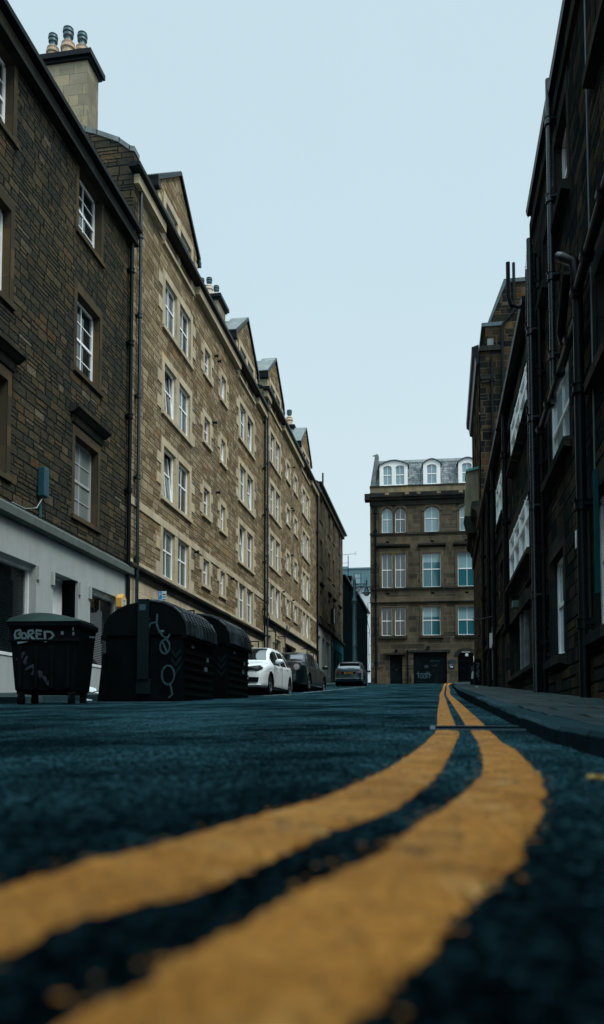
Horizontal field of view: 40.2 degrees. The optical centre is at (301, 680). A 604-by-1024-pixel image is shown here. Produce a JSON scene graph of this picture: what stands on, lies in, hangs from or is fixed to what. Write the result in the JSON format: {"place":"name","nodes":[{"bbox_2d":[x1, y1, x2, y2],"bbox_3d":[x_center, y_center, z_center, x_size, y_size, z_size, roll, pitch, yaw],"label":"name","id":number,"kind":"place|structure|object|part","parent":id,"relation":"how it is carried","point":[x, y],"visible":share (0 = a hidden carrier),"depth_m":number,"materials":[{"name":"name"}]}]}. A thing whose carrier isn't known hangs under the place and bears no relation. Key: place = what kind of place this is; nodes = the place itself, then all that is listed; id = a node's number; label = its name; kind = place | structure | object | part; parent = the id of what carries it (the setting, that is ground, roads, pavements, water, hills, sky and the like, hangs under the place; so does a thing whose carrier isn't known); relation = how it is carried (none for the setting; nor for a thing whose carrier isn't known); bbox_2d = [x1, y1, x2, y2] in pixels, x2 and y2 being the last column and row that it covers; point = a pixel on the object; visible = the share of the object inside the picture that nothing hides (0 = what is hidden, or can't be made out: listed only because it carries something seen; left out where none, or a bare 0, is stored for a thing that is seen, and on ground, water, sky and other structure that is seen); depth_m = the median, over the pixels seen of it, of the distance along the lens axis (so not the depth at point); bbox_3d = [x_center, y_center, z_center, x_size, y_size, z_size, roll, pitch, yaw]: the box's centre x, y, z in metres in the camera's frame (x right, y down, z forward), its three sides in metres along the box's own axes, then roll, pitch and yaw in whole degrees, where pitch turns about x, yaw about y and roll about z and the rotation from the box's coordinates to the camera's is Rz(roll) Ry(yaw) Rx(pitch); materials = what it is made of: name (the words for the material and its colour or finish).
{"place":"outdoors","nodes":[
{"label":"outdoors","id":0,"kind":"place"},
{"bbox_2d":[158,591,165,600],"bbox_3d":[-3.556,-0.966,20.968,0.210,2.590,0.126,0,-3,-2],"label":"parking sign","id":1,"kind":"object","parent":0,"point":[162,595],"visible":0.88,"depth_m":20.98,"materials":[{"name":"blue metal"}]},
{"bbox_2d":[0,682,334,696],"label":"pavement","id":2,"kind":"structure","parent":0,"point":[11,694],"depth_m":15.56,"materials":[{"name":"grey concrete"}]},
{"bbox_2d":[88,687,95,692],"bbox_3d":[-5.172,0.217,19.686,0.614,0.165,0.371,-1,-3,9],"label":"plastic bag","id":3,"kind":"object","parent":2,"relation":"on","point":[92,689],"visible":0.26,"depth_m":19.61,"materials":[{"name":"white plastic"}]},
{"bbox_2d":[351,576,369,661],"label":"street lamp","id":4,"kind":"object","parent":2,"relation":"on","point":[366,592],"visible":0.84,"depth_m":68.43,"materials":[{"name":"metal"}]},
{"bbox_2d":[8,0,561,567],"label":"sky","id":5,"kind":"structure","parent":0,"point":[357,174],"materials":[{"name":"blue"}]},
{"bbox_2d":[0,692,603,1023],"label":"road","id":6,"kind":"structure","parent":0,"point":[529,949],"depth_m":0.76,"materials":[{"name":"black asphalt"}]},
{"bbox_2d":[97,599,216,701],"bbox_3d":[-2.514,-0.450,14.849,1.643,1.795,1.893,-1,-3,9],"label":"communal bin","id":7,"kind":"object","parent":6,"relation":"on","point":[158,650],"visible":0.99,"depth_m":14.01,"materials":[{"name":"blue paint"}]},
{"bbox_2d":[195,613,251,698],"bbox_3d":[-2.006,-0.428,17.479,1.621,1.785,1.843,-1,-3,9],"label":"communal bin","id":8,"kind":"object","parent":6,"relation":"on","point":[232,651],"visible":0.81,"depth_m":16.64,"materials":[{"name":"blue paint"}]},
{"bbox_2d":[134,731,375,739],"bbox_3d":[-1.041,0.259,4.265,3.495,0.066,0.203,-2,-4,35],"label":"road seam","id":9,"kind":"object","parent":6,"relation":"on","point":[293,736],"visible":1,"depth_m":3.50,"materials":[{"name":"black asphalt"}]},
{"bbox_2d":[51,684,553,1023],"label":"yellow line","id":10,"kind":"object","parent":6,"relation":"on","point":[346,945],"visible":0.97,"depth_m":0.40,"materials":[{"name":"paint"}]},
{"bbox_2d":[430,726,525,730],"bbox_3d":[0.899,0.245,4.157,0.500,0.032,0.430,-1,-3,9],"label":"drain cover","id":11,"kind":"object","parent":6,"relation":"on","point":[486,728],"visible":0.56,"depth_m":4.09,"materials":[{"name":"grey metal"}]},
{"bbox_2d":[586,774,603,778],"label":"fallen leaf","id":12,"kind":"object","parent":6,"relation":"on","point":[595,776],"visible":1,"depth_m":1.36,"materials":[{"name":"yellow plant"}]},
{"bbox_2d":[291,683,465,700],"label":"road","id":13,"kind":"structure","parent":0,"point":[391,688],"depth_m":35.21,"materials":[{"name":"grey asphalt"}]},
{"bbox_2d":[7,613,97,703],"bbox_3d":[-3.763,-0.301,12.484,1.250,1.441,0.890,0,-3,3],"label":"wheeled bin","id":14,"kind":"object","parent":13,"relation":"on","point":[52,654],"visible":0.95,"depth_m":12.11,"materials":[{"name":"plastic"}]},
{"bbox_2d":[0,682,368,703],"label":"kerb","id":15,"kind":"structure","parent":13,"relation":"on","point":[7,700],"depth_m":14.25,"materials":[{"name":"stone"}]},
{"bbox_2d":[0,683,459,963],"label":"yellow line","id":16,"kind":"object","parent":13,"relation":"on","point":[34,909],"visible":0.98,"depth_m":0.58,"materials":[{"name":"paint"}]},
{"bbox_2d":[248,648,291,694],"bbox_3d":[-1.520,-0.200,24.257,2.239,1.497,4.462,-1,-3,9],"label":"hatchback","id":17,"kind":"object","parent":13,"relation":"on","point":[269,672],"visible":0.52,"depth_m":23.39,"materials":[{"name":"white metal"}]},
{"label":"side window","id":18,"kind":"part","parent":17,"relation":"part of","materials":[{"name":"black glass"}]},
{"bbox_2d":[281,652,327,691],"bbox_3d":[-0.272,-0.232,30.580,2.256,1.512,5.012,-1,-3,9],"label":"saloon","id":19,"kind":"object","parent":13,"relation":"on","point":[308,674],"visible":0.48,"depth_m":29.38,"materials":[{"name":"black metal"}]},
{"bbox_2d":[306,655,320,669],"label":"side window","id":20,"kind":"structure","parent":19,"relation":"in","point":[308,660],"depth_m":30.02,"materials":[{"name":"black glass"}]},
{"bbox_2d":[335,661,370,685],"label":"hatchback","id":21,"kind":"object","parent":13,"relation":"on","point":[350,673],"visible":1,"depth_m":48.95,"materials":[{"name":"silver metal"}]},
{"bbox_2d":[452,682,603,757],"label":"kerb","id":22,"kind":"structure","parent":13,"relation":"on","point":[584,737],"depth_m":3.37,"materials":[{"name":"concrete"}]},
{"bbox_2d":[455,682,603,725],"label":"pavement","id":23,"kind":"structure","parent":0,"point":[586,710],"depth_m":8.01,"materials":[{"name":"grey concrete"}]},
{"bbox_2d":[469,663,473,684],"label":"litter bin","id":24,"kind":"object","parent":23,"relation":"on","point":[471,670],"visible":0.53,"depth_m":40.76,"materials":[{"name":"black metal"}]},
{"bbox_2d":[473,659,481,684],"bbox_3d":[8.125,-0.365,38.211,0.330,1.210,0.720,-1,-3,9],"label":"street bin","id":25,"kind":"object","parent":23,"relation":"on","point":[477,671],"visible":0.93,"depth_m":37.88,"materials":[{"name":"black paint"}]},
{"bbox_3d":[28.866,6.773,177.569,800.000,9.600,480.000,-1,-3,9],"label":"ground","id":26,"kind":"structure","parent":0,"visible":0},
{"bbox_2d":[0,0,142,692],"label":"shop tenement","id":27,"kind":"structure","parent":26,"relation":"on","point":[71,229],"depth_m":20.77,"materials":[{"name":"stone"}]},
{"bbox_2d":[0,209,2,289],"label":"window","id":28,"kind":"structure","parent":27,"relation":"in","point":[1,212],"depth_m":18.44,"materials":[{"name":"white glass"}]},
{"bbox_2d":[0,58,5,123],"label":"window","id":29,"kind":"structure","parent":27,"relation":"in","point":[2,66],"depth_m":18.60,"materials":[{"name":"white glass"}]},
{"bbox_2d":[0,554,30,655],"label":"shop window","id":30,"kind":"structure","parent":27,"relation":"in","point":[14,574],"depth_m":18.76,"materials":[{"name":"black glass"}]},
{"bbox_2d":[52,578,74,617],"bbox_3d":[-6.223,-0.634,20.911,0.290,4.000,1.450,-1,-3,9],"label":"shop door","id":31,"kind":"structure","parent":27,"relation":"in","point":[63,603],"depth_m":21.47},
{"bbox_2d":[74,441,90,521],"bbox_3d":[-6.061,-5.343,22.391,0.080,2.130,1.500,-1,-3,9],"label":"window","id":32,"kind":"structure","parent":27,"relation":"in","point":[82,496],"depth_m":22.68,"materials":[{"name":"white glass"}]},
{"bbox_2d":[76,301,92,380],"bbox_3d":[-6.061,-9.232,22.608,0.080,2.100,1.500,-1,-3,9],"label":"window","id":33,"kind":"structure","parent":27,"relation":"in","point":[84,320],"depth_m":22.90,"materials":[{"name":"white glass"}]},
{"bbox_2d":[79,179,94,247],"bbox_3d":[-6.061,-12.822,22.809,0.080,1.750,1.500,-1,-3,9],"label":"window","id":34,"kind":"structure","parent":27,"relation":"in","point":[86,203],"depth_m":23.11,"materials":[{"name":"white glass"}]},
{"bbox_2d":[90,589,115,667],"bbox_3d":[-5.725,-1.406,23.496,0.320,2.170,2.180,-1,-3,9],"label":"shop window","id":35,"kind":"structure","parent":27,"relation":"in","point":[102,606],"depth_m":23.72,"materials":[{"name":"grey glass"}]},
{"bbox_2d":[40,25,269,647],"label":"tenement","id":36,"kind":"structure","parent":26,"relation":"on","point":[198,508],"depth_m":31.17,"materials":[{"name":"brown stone"}]},
{"bbox_2d":[163,529,171,579],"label":"window","id":37,"kind":"structure","parent":36,"relation":"in","point":[167,538],"depth_m":29.47,"materials":[{"name":"grey glass"}]},
{"bbox_2d":[164,449,172,502],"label":"window","id":38,"kind":"structure","parent":36,"relation":"in","point":[168,493],"depth_m":29.84,"materials":[{"name":"grey glass"}]},
{"bbox_2d":[164,367,173,419],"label":"window","id":39,"kind":"structure","parent":36,"relation":"in","point":[169,396],"depth_m":30.00,"materials":[{"name":"white glass"}]},
{"bbox_2d":[165,285,173,336],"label":"window","id":40,"kind":"structure","parent":36,"relation":"in","point":[169,299],"depth_m":29.96,"materials":[{"name":"white glass"}]},
{"bbox_2d":[178,540,185,587],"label":"window","id":41,"kind":"structure","parent":36,"relation":"in","point":[181,547],"depth_m":31.12,"materials":[{"name":"white glass"}]},
{"bbox_2d":[179,464,186,514],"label":"window","id":42,"kind":"structure","parent":36,"relation":"in","point":[182,472],"depth_m":31.33,"materials":[{"name":"white glass"}]},
{"bbox_2d":[179,387,187,435],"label":"window","id":43,"kind":"structure","parent":36,"relation":"in","point":[183,398],"depth_m":31.51,"materials":[{"name":"grey glass"}]},
{"bbox_2d":[180,308,187,357],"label":"window","id":44,"kind":"structure","parent":36,"relation":"in","point":[183,320],"depth_m":31.63,"materials":[{"name":"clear glass"}]},
{"bbox_2d":[203,561,206,584],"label":"window","id":45,"kind":"structure","parent":36,"relation":"in","point":[205,563],"depth_m":34.30,"materials":[{"name":"grey glass"}]},
{"bbox_2d":[204,490,206,514],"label":"window","id":46,"kind":"structure","parent":36,"relation":"in","point":[205,493],"depth_m":34.44,"materials":[{"name":"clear glass"}]},
{"bbox_2d":[204,420,207,442],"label":"window","id":47,"kind":"structure","parent":36,"relation":"in","point":[205,423],"depth_m":34.56,"materials":[{"name":"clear glass"}]},
{"bbox_2d":[205,352,207,374],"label":"window","id":48,"kind":"structure","parent":36,"relation":"in","point":[206,356],"depth_m":34.78,"materials":[{"name":"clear glass"}]},
{"bbox_2d":[221,573,222,594],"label":"window","id":49,"kind":"structure","parent":36,"relation":"in","point":[221,573],"depth_m":36.91,"materials":[{"name":"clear glass"}]},
{"bbox_2d":[221,507,222,529],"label":"window","id":50,"kind":"structure","parent":36,"relation":"in","point":[221,507],"depth_m":37.02,"materials":[{"name":"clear glass"}]},
{"bbox_2d":[222,380,223,399],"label":"window","id":51,"kind":"structure","parent":36,"relation":"in","point":[222,380],"depth_m":37.40,"materials":[{"name":"grey glass"}]},
{"bbox_2d":[239,584,242,618],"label":"window","id":52,"kind":"structure","parent":36,"relation":"in","point":[240,587],"depth_m":40.50,"materials":[{"name":"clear glass"}]},
{"bbox_2d":[239,526,243,561],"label":"window","id":53,"kind":"structure","parent":36,"relation":"in","point":[240,550],"depth_m":40.96,"materials":[{"name":"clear glass"}]},
{"bbox_2d":[240,467,243,501],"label":"window","id":54,"kind":"structure","parent":36,"relation":"in","point":[241,470],"depth_m":40.94,"materials":[{"name":"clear glass"}]},
{"bbox_2d":[240,406,243,440],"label":"window","id":55,"kind":"structure","parent":36,"relation":"in","point":[241,410],"depth_m":41.07,"materials":[{"name":"grey glass"}]},
{"bbox_2d":[247,590,250,623],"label":"window","id":56,"kind":"structure","parent":36,"relation":"in","point":[248,592],"depth_m":42.26,"materials":[{"name":"grey glass"}]},
{"bbox_2d":[247,534,250,568],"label":"window","id":57,"kind":"structure","parent":36,"relation":"in","point":[248,537],"depth_m":42.37,"materials":[{"name":"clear glass"}]},
{"bbox_2d":[247,477,250,509],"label":"window","id":58,"kind":"structure","parent":36,"relation":"in","point":[248,498],"depth_m":42.74,"materials":[{"name":"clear glass"}]},
{"bbox_2d":[248,419,250,450],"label":"window","id":59,"kind":"structure","parent":36,"relation":"in","point":[249,443],"depth_m":42.95,"materials":[{"name":"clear glass"}]},
{"bbox_2d":[164,358,320,665],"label":"tenement","id":60,"kind":"structure","parent":26,"relation":"on","point":[293,490],"depth_m":53.15,"materials":[{"name":"brown stone"}]},
{"bbox_2d":[270,585,272,613],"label":"window","id":61,"kind":"structure","parent":60,"relation":"in","point":[271,588],"depth_m":48.15,"materials":[{"name":"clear glass"}]},
{"bbox_2d":[270,536,272,565],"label":"window","id":62,"kind":"structure","parent":60,"relation":"in","point":[271,539],"depth_m":48.27,"materials":[{"name":"grey glass"}]},
{"bbox_2d":[270,485,272,513],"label":"window","id":63,"kind":"structure","parent":60,"relation":"in","point":[271,489],"depth_m":48.40,"materials":[{"name":"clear glass"}]},
{"bbox_2d":[270,436,272,461],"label":"window","id":64,"kind":"structure","parent":60,"relation":"in","point":[271,440],"depth_m":48.56,"materials":[{"name":"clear glass"}]},
{"bbox_2d":[276,590,277,617],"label":"window","id":65,"kind":"structure","parent":60,"relation":"in","point":[276,590],"depth_m":49.86,"materials":[{"name":"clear glass"}]},
{"bbox_2d":[276,543,277,570],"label":"window","id":66,"kind":"structure","parent":60,"relation":"in","point":[276,543],"depth_m":49.88,"materials":[{"name":"grey glass"}]},
{"bbox_2d":[276,494,277,520],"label":"window","id":67,"kind":"structure","parent":60,"relation":"in","point":[276,494],"depth_m":50.02,"materials":[{"name":"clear glass"}]},
{"bbox_2d":[276,445,277,469],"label":"window","id":68,"kind":"structure","parent":60,"relation":"in","point":[276,445],"depth_m":50.16,"materials":[{"name":"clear glass"}]},
{"bbox_2d":[306,616,307,637],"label":"window","id":69,"kind":"structure","parent":60,"relation":"in","point":[306,616],"depth_m":61.35,"materials":[{"name":"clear glass"}]},
{"bbox_2d":[306,577,307,599],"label":"window","id":70,"kind":"structure","parent":60,"relation":"in","point":[306,577],"depth_m":61.50,"materials":[{"name":"grey glass"}]},
{"bbox_2d":[306,538,307,559],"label":"window","id":71,"kind":"structure","parent":60,"relation":"in","point":[306,538],"depth_m":61.65,"materials":[{"name":"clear glass"}]},
{"bbox_2d":[306,497,307,518],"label":"window","id":72,"kind":"structure","parent":60,"relation":"in","point":[306,497],"depth_m":61.77,"materials":[{"name":"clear glass"}]},
{"bbox_2d":[316,473,346,681],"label":"corner tenement","id":73,"kind":"structure","parent":26,"relation":"on","point":[332,534],"depth_m":73.96,"materials":[{"name":"stone"}]},
{"bbox_2d":[326,644,327,676],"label":"shop window","id":74,"kind":"structure","parent":73,"relation":"in","point":[326,644],"depth_m":72.74,"materials":[{"name":"black glass"}]},
{"bbox_2d":[343,553,355,661],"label":"lane building","id":75,"kind":"structure","parent":26,"relation":"on","point":[347,613],"depth_m":88.65,"materials":[{"name":"stone"}]},
{"bbox_2d":[343,566,370,682],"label":"modern block","id":76,"kind":"structure","parent":26,"relation":"on","point":[361,574],"depth_m":150.73,"materials":[{"name":"white glass"}]},
{"bbox_2d":[354,573,360,582],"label":"window","id":77,"kind":"structure","parent":76,"relation":"in","point":[357,575],"depth_m":150.71,"materials":[{"name":"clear glass"}]},
{"bbox_2d":[356,591,369,674],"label":"lane building","id":78,"kind":"structure","parent":26,"relation":"on","point":[362,638],"depth_m":104.10,"materials":[{"name":"stone"}]},
{"bbox_2d":[364,455,474,683],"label":"office building","id":79,"kind":"structure","parent":26,"relation":"on","point":[421,602],"depth_m":63.88,"materials":[{"name":"stone"}]},
{"bbox_2d":[382,508,391,532],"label":"window","id":80,"kind":"structure","parent":79,"relation":"in","point":[387,513],"depth_m":64.60,"materials":[{"name":"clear glass"}]},
{"bbox_2d":[382,554,391,587],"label":"window","id":81,"kind":"structure","parent":79,"relation":"in","point":[386,558],"depth_m":64.38,"materials":[{"name":"grey glass"}]},
{"bbox_2d":[382,608,391,635],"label":"window","id":82,"kind":"structure","parent":79,"relation":"in","point":[386,612],"depth_m":64.16,"materials":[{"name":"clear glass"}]},
{"bbox_2d":[390,655,401,683],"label":"door","id":83,"kind":"structure","parent":79,"relation":"in","point":[395,660],"depth_m":63.86,"materials":[{"name":"wood"}]},
{"bbox_2d":[395,508,405,532],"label":"window","id":84,"kind":"structure","parent":79,"relation":"in","point":[400,515],"depth_m":64.46,"materials":[{"name":"grey glass"}]},
{"bbox_2d":[395,554,405,587],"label":"window","id":85,"kind":"structure","parent":79,"relation":"in","point":[400,559],"depth_m":64.24,"materials":[{"name":"grey glass"}]},
{"bbox_2d":[395,607,405,635],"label":"window","id":86,"kind":"structure","parent":79,"relation":"in","point":[400,630],"depth_m":64.03,"materials":[{"name":"grey glass"}]},
{"bbox_2d":[413,652,446,683],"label":"garage door","id":87,"kind":"structure","parent":79,"relation":"in","point":[428,667],"depth_m":63.52,"materials":[{"name":"black paint"}]},
{"bbox_2d":[425,506,438,531],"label":"window","id":88,"kind":"structure","parent":79,"relation":"in","point":[431,513],"depth_m":64.16,"materials":[{"name":"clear glass"}]},
{"bbox_2d":[423,553,440,586],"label":"window","id":89,"kind":"structure","parent":79,"relation":"in","point":[431,561],"depth_m":63.94,"materials":[{"name":"teal glass"}]},
{"bbox_2d":[423,607,440,634],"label":"window","id":90,"kind":"structure","parent":79,"relation":"in","point":[431,615],"depth_m":63.72,"materials":[{"name":"teal glass"}]},
{"bbox_2d":[460,506,464,530],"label":"window","id":91,"kind":"structure","parent":79,"relation":"in","point":[462,528],"depth_m":63.86,"materials":[{"name":"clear glass"}]},
{"bbox_2d":[458,552,473,585],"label":"window","id":92,"kind":"structure","parent":79,"relation":"in","point":[465,571],"depth_m":63.63,"materials":[{"name":"teal glass"}]},
{"bbox_2d":[458,606,473,634],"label":"window","id":93,"kind":"structure","parent":79,"relation":"in","point":[465,614],"depth_m":63.39,"materials":[{"name":"teal glass"}]},
{"bbox_2d":[473,428,507,687],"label":"dark range","id":94,"kind":"structure","parent":26,"relation":"on","point":[494,644],"depth_m":28.04,"materials":[{"name":"brick"}]},
{"bbox_2d":[496,470,501,523],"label":"window","id":95,"kind":"structure","parent":94,"relation":"in","point":[499,487],"depth_m":26.69,"materials":[{"name":"white glass"}]},
{"bbox_2d":[463,262,526,684],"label":"gabled tenement","id":96,"kind":"structure","parent":26,"relation":"on","point":[490,353],"depth_m":37.51,"materials":[{"name":"stone"}]},
{"bbox_2d":[495,261,532,690],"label":"workshop building","id":97,"kind":"structure","parent":26,"relation":"on","point":[511,423],"depth_m":20.68,"materials":[{"name":"stone"}]},
{"bbox_2d":[510,366,526,452],"bbox_3d":[5.304,-6.447,19.943,0.100,1.200,4.900,-1,-3,9],"label":"window","id":98,"kind":"structure","parent":97,"relation":"in","point":[522,396],"depth_m":20.20,"materials":[{"name":"white glass"}]},
{"bbox_2d":[509,494,528,578],"bbox_3d":[5.396,-3.400,20.342,0.100,1.340,5.450,-1,-3,9],"label":"window","id":99,"kind":"structure","parent":97,"relation":"in","point":[519,540],"depth_m":20.29,"materials":[{"name":"white glass"}]},
{"bbox_2d":[529,606,532,662],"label":"window","id":100,"kind":"structure","parent":97,"relation":"in","point":[530,610],"depth_m":19.49,"materials":[{"name":"black glass"}]},
{"bbox_2d":[524,0,603,698],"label":"soot building","id":101,"kind":"structure","parent":26,"relation":"on","point":[564,297],"depth_m":12.68,"materials":[{"name":"stone"}]},
{"bbox_2d":[552,361,569,457],"bbox_3d":[4.427,-4.411,13.986,0.080,1.430,2.300,-1,-3,9],"label":"window","id":102,"kind":"structure","parent":101,"relation":"in","point":[560,412],"depth_m":14.24,"materials":[{"name":"grey glass"}]},
{"bbox_2d":[557,557,564,653],"bbox_3d":[4.584,-1.291,14.344,0.080,1.780,1.600,-1,-3,9],"label":"window","id":103,"kind":"structure","parent":101,"relation":"in","point":[560,593],"depth_m":15.00,"materials":[{"name":"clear glass"}]},
{"bbox_2d":[562,130,566,178],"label":"window","id":104,"kind":"structure","parent":101,"relation":"in","point":[564,151],"depth_m":14.07,"materials":[{"name":"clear glass"}]},
{"bbox_2d":[599,495,603,623],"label":"window","id":105,"kind":"structure","parent":101,"relation":"in","point":[601,503],"depth_m":11.13,"materials":[{"name":"clear glass"}]}
]}

